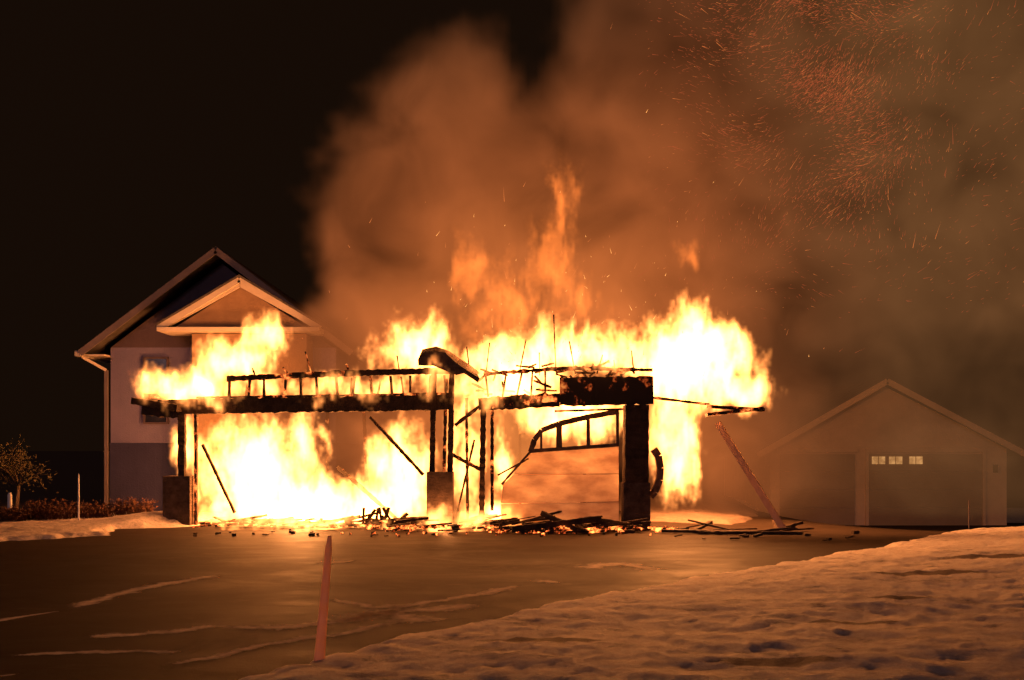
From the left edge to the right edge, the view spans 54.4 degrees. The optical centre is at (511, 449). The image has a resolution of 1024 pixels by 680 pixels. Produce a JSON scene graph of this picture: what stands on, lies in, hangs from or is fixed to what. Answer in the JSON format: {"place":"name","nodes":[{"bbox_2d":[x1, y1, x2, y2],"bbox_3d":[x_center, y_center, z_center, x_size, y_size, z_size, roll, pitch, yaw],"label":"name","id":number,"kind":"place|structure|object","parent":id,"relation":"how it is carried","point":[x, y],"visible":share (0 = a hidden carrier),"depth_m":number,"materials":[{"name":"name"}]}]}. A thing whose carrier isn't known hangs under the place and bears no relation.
{"place":"outdoors","nodes":[
{"label":"outdoors","id":0,"kind":"place"},
{"bbox_2d":[0,451,1023,679],"bbox_3d":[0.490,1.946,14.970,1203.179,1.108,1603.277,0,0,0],"label":"snow ground","id":1,"kind":"structure","parent":0,"point":[947,606],"depth_m":9.79,"materials":[{"name":"white snow"}]},
{"bbox_2d":[7,493,11,508],"bbox_3d":[-11.300,1.290,22.400,0.120,0.620,0.068,0,0,0],"label":"driveway marker","id":2,"kind":"object","parent":1,"relation":"on","point":[9,500],"visible":0.66,"depth_m":22.38,"materials":[{"name":"white plastic"}]},
{"bbox_2d":[0,505,30,521],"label":"shrub","id":3,"kind":"object","parent":1,"relation":"on","point":[14,513],"visible":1,"depth_m":22.08,"materials":[{"name":"brown plant"}]},
{"bbox_2d":[0,435,57,508],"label":"tree","id":4,"kind":"object","parent":1,"relation":"on","point":[16,482],"visible":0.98,"depth_m":23.41,"materials":[{"name":"brown plant"}]},
{"bbox_2d":[21,498,76,519],"bbox_3d":[-10.598,1.355,22.810,1.347,0.501,0.859,0,0,0],"label":"shrub","id":5,"kind":"object","parent":1,"relation":"on","point":[52,513],"visible":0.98,"depth_m":22.68,"materials":[{"name":"brown plant"}]},
{"bbox_2d":[78,473,79,519],"bbox_3d":[-9.750,1.075,22.400,0.040,1.050,0.023,0,0,0],"label":"utility stake","id":6,"kind":"object","parent":1,"relation":"on","point":[78,499],"visible":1,"depth_m":22.39,"materials":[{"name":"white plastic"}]},
{"bbox_2d":[63,500,120,518],"bbox_3d":[-9.770,1.386,23.182,1.296,0.439,0.830,0,0,0],"label":"shrub","id":7,"kind":"object","parent":1,"relation":"on","point":[96,511],"visible":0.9,"depth_m":23.09,"materials":[{"name":"brown plant"}]},
{"bbox_2d":[104,496,158,515],"bbox_3d":[-8.928,1.340,23.450,1.186,0.530,0.858,0,0,0],"label":"shrub","id":8,"kind":"object","parent":1,"relation":"on","point":[126,509],"visible":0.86,"depth_m":23.29,"materials":[{"name":"brown plant"}]},
{"bbox_2d":[110,264,384,513],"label":"walls","id":9,"kind":"structure","parent":1,"relation":"on","point":[143,459],"depth_m":26.00,"materials":[{"name":"paint"}]},
{"bbox_2d":[145,359,165,421],"bbox_3d":[-9.275,-1.525,25.950,0.550,1.650,0.040,0,0,0],"label":"window","id":10,"kind":"structure","parent":9,"relation":"in","point":[155,373],"depth_m":25.93,"materials":[{"name":"glass"}]},
{"bbox_2d":[143,357,168,423],"bbox_3d":[-9.275,-1.525,25.938,0.650,1.750,0.075,0,0,0],"label":"window frame","id":11,"kind":"object","parent":9,"relation":"attached to","point":[167,382],"visible":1,"depth_m":25.90,"materials":[{"name":"white wood"}]},
{"bbox_2d":[75,248,352,509],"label":"trim and gutter","id":12,"kind":"structure","parent":9,"relation":"attached to","point":[145,303],"depth_m":25.43,"materials":[{"name":"white metal"}]},
{"bbox_2d":[85,246,399,381],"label":"roof","id":13,"kind":"structure","parent":9,"relation":"on","point":[105,345],"depth_m":26.28,"materials":[{"name":"black"}]},
{"bbox_2d":[176,287,321,515],"bbox_3d":[-6.825,-1.150,26.025,3.350,5.900,1.950,0,0,0],"label":"entry bay","id":14,"kind":"object","parent":1,"relation":"on","point":[237,445],"visible":0.68,"depth_m":25.20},
{"bbox_2d":[157,278,323,335],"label":"entry gable trim","id":15,"kind":"structure","parent":14,"relation":"attached to","point":[315,329],"depth_m":24.86,"materials":[{"name":"white wood"}]},
{"bbox_2d":[155,275,342,339],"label":"entry roof","id":16,"kind":"structure","parent":14,"relation":"on","point":[222,285],"depth_m":24.85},
{"bbox_2d":[968,501,969,528],"bbox_3d":[10.100,1.475,22.000,0.030,0.750,0.017,0,0,0],"label":"driveway marker","id":17,"kind":"object","parent":1,"relation":"in","point":[969,515],"visible":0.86,"depth_m":22.00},
{"bbox_2d":[0,510,1023,679],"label":"driveway","id":18,"kind":"structure","parent":0,"point":[270,579],"depth_m":12.97,"materials":[{"name":"grey asphalt"}]},
{"bbox_2d":[314,536,331,660],"bbox_3d":[-1.468,1.210,7.700,0.154,1.080,0.051,0,0,0],"label":"driveway marker","id":19,"kind":"object","parent":18,"relation":"on","point":[320,646],"visible":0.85,"depth_m":7.68,"materials":[{"name":"plastic"}]},
{"bbox_2d":[0,561,653,662],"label":"snow streaks","id":20,"kind":"object","parent":18,"relation":"on","point":[407,617],"visible":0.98,"depth_m":10.08,"materials":[{"name":"white snow"}]},
{"bbox_2d":[131,314,786,530],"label":"burning garage","id":21,"kind":"structure","parent":18,"relation":"on","point":[597,468],"depth_m":21.15,"materials":[{"name":"brown wood"}]},
{"bbox_2d":[497,410,618,484],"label":"door window frames","id":22,"kind":"structure","parent":21,"relation":"in","point":[558,425],"depth_m":21.13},
{"bbox_2d":[501,447,618,525],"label":"door panels","id":23,"kind":"structure","parent":21,"relation":"in","point":[599,467],"depth_m":21.15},
{"bbox_2d":[193,507,859,540],"bbox_3d":[-0.035,1.477,20.583,14.049,0.485,3.745,0,0,5],"label":"burnt debris","id":24,"kind":"object","parent":18,"relation":"on","point":[597,524],"visible":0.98,"depth_m":20.31,"materials":[{"name":"brown wood"}]},
{"bbox_2d":[0,0,1023,451],"label":"sky","id":25,"kind":"structure","parent":0,"point":[139,139],"materials":[{"name":"black"}]},
{"bbox_2d":[302,0,1023,380],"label":"sparks","id":26,"kind":"object","parent":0,"point":[812,118],"visible":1,"depth_m":23.31},
{"bbox_2d":[709,377,1023,524],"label":"detached garage","id":27,"kind":"structure","parent":0,"point":[884,451],"depth_m":31.95,"materials":[{"name":"beige paint"}]},
{"bbox_2d":[780,454,981,524],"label":"garage doors","id":28,"kind":"structure","parent":27,"relation":"in","point":[895,498],"depth_m":31.95,"materials":[{"name":"paint"}]},
{"bbox_2d":[872,457,922,463],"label":"door windows","id":29,"kind":"structure","parent":27,"relation":"in","point":[919,460],"depth_m":31.93,"materials":[{"name":"glass"}]}
]}

